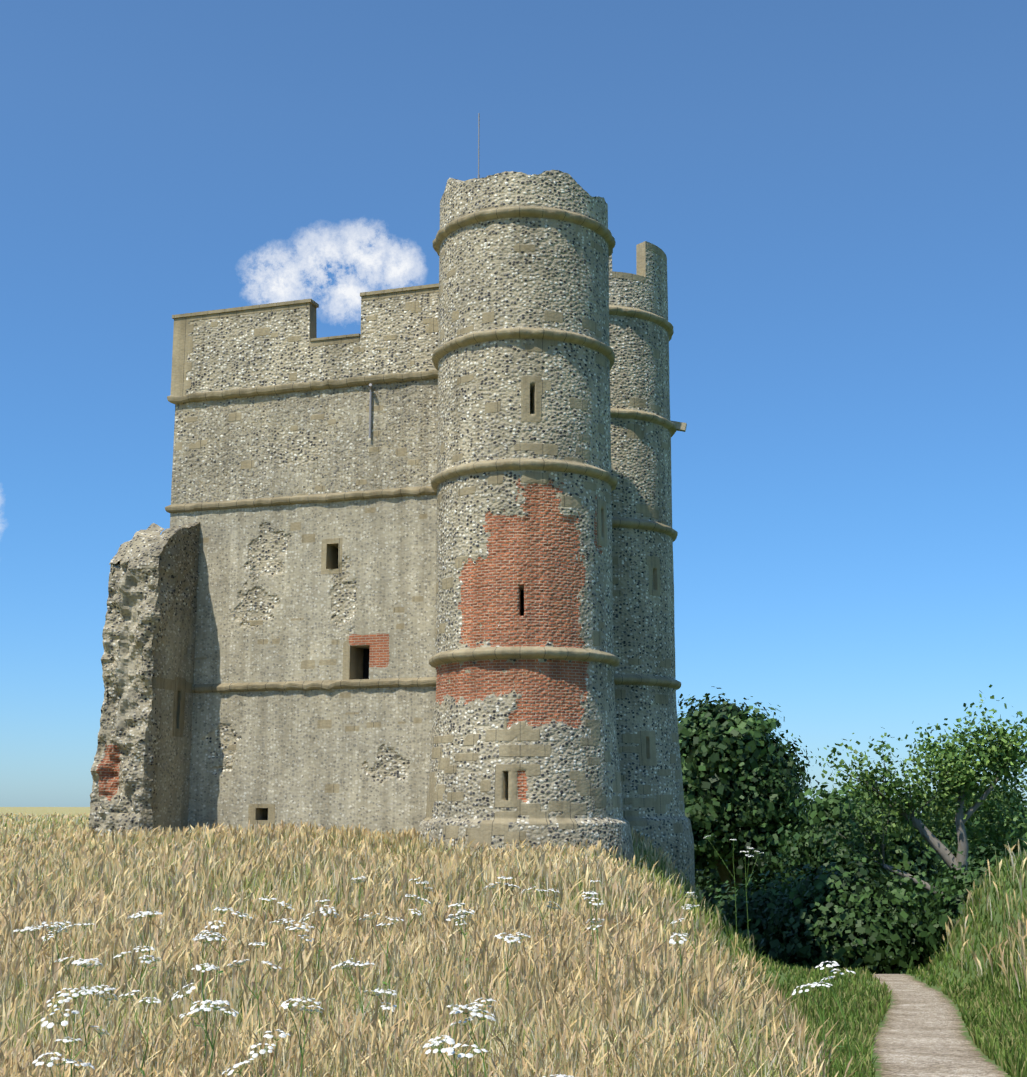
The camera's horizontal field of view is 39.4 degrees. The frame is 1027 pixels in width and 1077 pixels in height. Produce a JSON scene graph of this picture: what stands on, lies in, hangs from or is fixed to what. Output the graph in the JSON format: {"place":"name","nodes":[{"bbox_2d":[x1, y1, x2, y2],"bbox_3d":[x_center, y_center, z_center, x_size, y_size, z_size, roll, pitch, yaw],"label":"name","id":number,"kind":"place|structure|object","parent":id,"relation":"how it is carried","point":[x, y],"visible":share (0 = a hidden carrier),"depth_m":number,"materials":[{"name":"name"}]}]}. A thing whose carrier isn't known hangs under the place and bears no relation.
{"place":"outdoors","nodes":[
{"label":"outdoors","id":0,"kind":"place"},
{"bbox_2d":[0,807,1026,1076],"bbox_3d":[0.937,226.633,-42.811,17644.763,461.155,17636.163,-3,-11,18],"label":"ground","id":1,"kind":"structure","parent":0,"point":[922,1029],"depth_m":25.11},
{"bbox_2d":[0,812,89,832],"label":"grass","id":2,"kind":"structure","parent":1,"relation":"on","point":[44,819],"depth_m":92.33,"materials":[{"name":"beige plant"}]},
{"bbox_2d":[89,522,199,838],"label":"ruined wall","id":3,"kind":"structure","parent":1,"relation":"on","point":[140,770],"depth_m":42.89,"materials":[{"name":"grey stone"}]},
{"bbox_2d":[170,378,437,837],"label":"wall","id":4,"kind":"structure","parent":1,"relation":"on","point":[339,590],"depth_m":43.73,"materials":[{"name":"grey stone"}]},
{"bbox_2d":[165,486,436,512],"bbox_3d":[-4.340,-0.700,47.150,12.162,0.303,6.862,-3,-11,18],"label":"string","id":5,"kind":"object","parent":4,"relation":"attached to","point":[327,497],"visible":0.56,"depth_m":44.38,"materials":[{"name":"beige stone"}]},
{"bbox_2d":[171,287,438,403],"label":"parapet","id":6,"kind":"structure","parent":4,"relation":"on","point":[262,347],"depth_m":45.42,"materials":[{"name":"grey stone"}]},
{"bbox_2d":[172,299,318,318],"bbox_3d":[-8.719,-7.364,46.482,5.020,0.107,0.580,-3,-11,18],"label":"coping","id":7,"kind":"object","parent":6,"relation":"on","point":[314,303],"visible":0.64,"depth_m":46.15,"materials":[{"name":"beige stone"}]},
{"bbox_2d":[167,369,437,403],"bbox_3d":[-4.365,-4.290,47.809,12.202,0.364,6.902,-3,-11,18],"label":"string","id":8,"kind":"object","parent":6,"relation":"attached to","point":[309,386],"visible":0.48,"depth_m":44.99,"materials":[{"name":"beige stone"}]},
{"bbox_2d":[310,333,360,340],"bbox_3d":[-5.528,-6.263,45.221,1.690,0.077,0.570,-3,-11,18],"label":"coping","id":9,"kind":"object","parent":6,"relation":"on","point":[335,337],"visible":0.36,"depth_m":44.96,"materials":[{"name":"beige stone"}]},
{"bbox_2d":[360,283,438,295],"bbox_3d":[-2.179,-7.757,44.383,5.360,0.107,0.580,-3,-11,18],"label":"coping","id":10,"kind":"object","parent":6,"relation":"on","point":[399,289],"visible":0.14,"depth_m":44.53,"materials":[{"name":"beige stone"}]},
{"bbox_2d":[191,677,436,692],"bbox_3d":[-4.340,4.982,46.087,12.162,0.325,6.862,-3,-11,18],"label":"string","id":11,"kind":"object","parent":4,"relation":"attached to","point":[327,685],"visible":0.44,"depth_m":43.11,"materials":[{"name":"beige stone"}]},
{"bbox_2d":[369,390,371,437],"bbox_3d":[-4.408,-3.847,44.178,0.074,1.550,0.074,1,-11,-4],"label":"drain pipe","id":12,"kind":"object","parent":4,"relation":"attached to","point":[370,412],"visible":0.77,"depth_m":44.15,"materials":[{"name":"silver metal"}]},
{"bbox_2d":[0,819,727,950],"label":"fringe grass","id":13,"kind":"structure","parent":1,"relation":"on","point":[294,833],"depth_m":37.65,"materials":[{"name":"beige plant"}]},
{"bbox_2d":[13,835,855,1076],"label":"cow parsley","id":14,"kind":"object","parent":1,"relation":"on","point":[284,1005],"visible":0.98,"depth_m":13.23,"materials":[{"name":"white plant"}]},
{"bbox_2d":[0,891,1026,1076],"bbox_3d":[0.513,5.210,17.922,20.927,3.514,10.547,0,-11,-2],"label":"grass","id":15,"kind":"structure","parent":1,"relation":"on","point":[638,963],"depth_m":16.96,"materials":[{"name":"beige plant"}]},
{"bbox_2d":[0,820,1026,1029],"bbox_3d":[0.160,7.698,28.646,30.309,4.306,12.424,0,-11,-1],"label":"grass","id":16,"kind":"structure","parent":1,"relation":"on","point":[228,878],"depth_m":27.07,"materials":[{"name":"beige plant"}]},
{"bbox_2d":[418,204,633,868],"bbox_3d":[0.309,1.295,40.667,5.966,20.750,5.972,-3,-11,18],"label":"tower shaft","id":17,"kind":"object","parent":1,"relation":"on","point":[524,660],"visible":0.83,"depth_m":38.86,"materials":[{"name":"grey stone"}]},
{"bbox_2d":[440,170,607,228],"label":"tower parapet","id":18,"kind":"structure","parent":17,"relation":"on","point":[557,188],"depth_m":40.49,"materials":[{"name":"grey stone"}]},
{"bbox_2d":[609,304,694,890],"bbox_3d":[2.950,2.782,48.609,5.973,20.750,5.974,-3,-11,18],"label":"tower shaft","id":19,"kind":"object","parent":1,"relation":"on","point":[647,684],"visible":0.44,"depth_m":46.81,"materials":[{"name":"grey stone"}]},
{"bbox_2d":[609,241,667,320],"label":"tower parapet","id":20,"kind":"structure","parent":19,"relation":"on","point":[645,286],"depth_m":48.92,"materials":[{"name":"grey stone"}]},
{"bbox_2d":[671,421,686,431],"bbox_3d":[5.612,-3.870,49.320,0.650,0.260,0.240,10,-8,13],"label":"gargoyle","id":21,"kind":"object","parent":19,"relation":"attached to","point":[681,426],"visible":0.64,"depth_m":49.19,"materials":[{"name":"stone"}]},
{"bbox_2d":[695,858,790,904],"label":"bush","id":22,"kind":"object","parent":1,"relation":"on","point":[704,877],"depth_m":90.52,"materials":[{"name":"green plant"}]},
{"bbox_2d":[677,686,832,897],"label":"tree","id":23,"kind":"object","parent":1,"relation":"on","point":[736,749],"depth_m":81.31,"materials":[{"name":"green plant"}]},
{"bbox_2d":[697,854,825,956],"bbox_3d":[10.225,16.186,57.734,9.356,6.718,10.036,-3,-11,18],"label":"bush","id":24,"kind":"object","parent":1,"relation":"on","point":[738,912],"visible":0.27,"depth_m":56.44,"materials":[{"name":"green plant"}]},
{"bbox_2d":[734,850,949,973],"bbox_3d":[12.840,15.293,54.036,10.262,7.183,9.219,-3,-11,18],"label":"bush","id":25,"kind":"object","parent":1,"relation":"on","point":[842,922],"depth_m":51.90,"materials":[{"name":"green plant"}]},
{"bbox_2d":[749,776,956,912],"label":"tree","id":26,"kind":"object","parent":1,"relation":"on","point":[810,845],"depth_m":68.80,"materials":[{"name":"green plant"}]},
{"bbox_2d":[811,684,1026,897],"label":"old tree","id":27,"kind":"object","parent":1,"relation":"on","point":[946,759],"depth_m":56.17,"materials":[{"name":"green plant"}]},
{"bbox_2d":[895,821,1026,970],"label":"bush","id":28,"kind":"object","parent":1,"relation":"on","point":[955,896],"visible":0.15,"depth_m":50.36,"materials":[{"name":"green plant"}]},
{"bbox_2d":[918,771,1026,912],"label":"tree","id":29,"kind":"object","parent":1,"relation":"on","point":[1023,812],"depth_m":77.67,"materials":[{"name":"green plant"}]},
{"bbox_2d":[0,0,1026,812],"label":"sky","id":30,"kind":"structure","parent":0,"point":[833,193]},
{"bbox_3d":[-1.051,-10.181,43.083,0.070,1.600,0.070,-3,-11,18],"label":"rod base","id":31,"kind":"object","parent":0,"visible":0},
{"bbox_2d":[478,113,479,173],"bbox_3d":[-1.051,-11.164,43.267,0.037,3.600,0.037,1,-11,-4],"label":"lightning rod","id":32,"kind":"object","parent":31,"relation":"on","point":[478,138],"visible":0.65,"depth_m":43.45,"materials":[{"name":"silver metal"}]}
]}

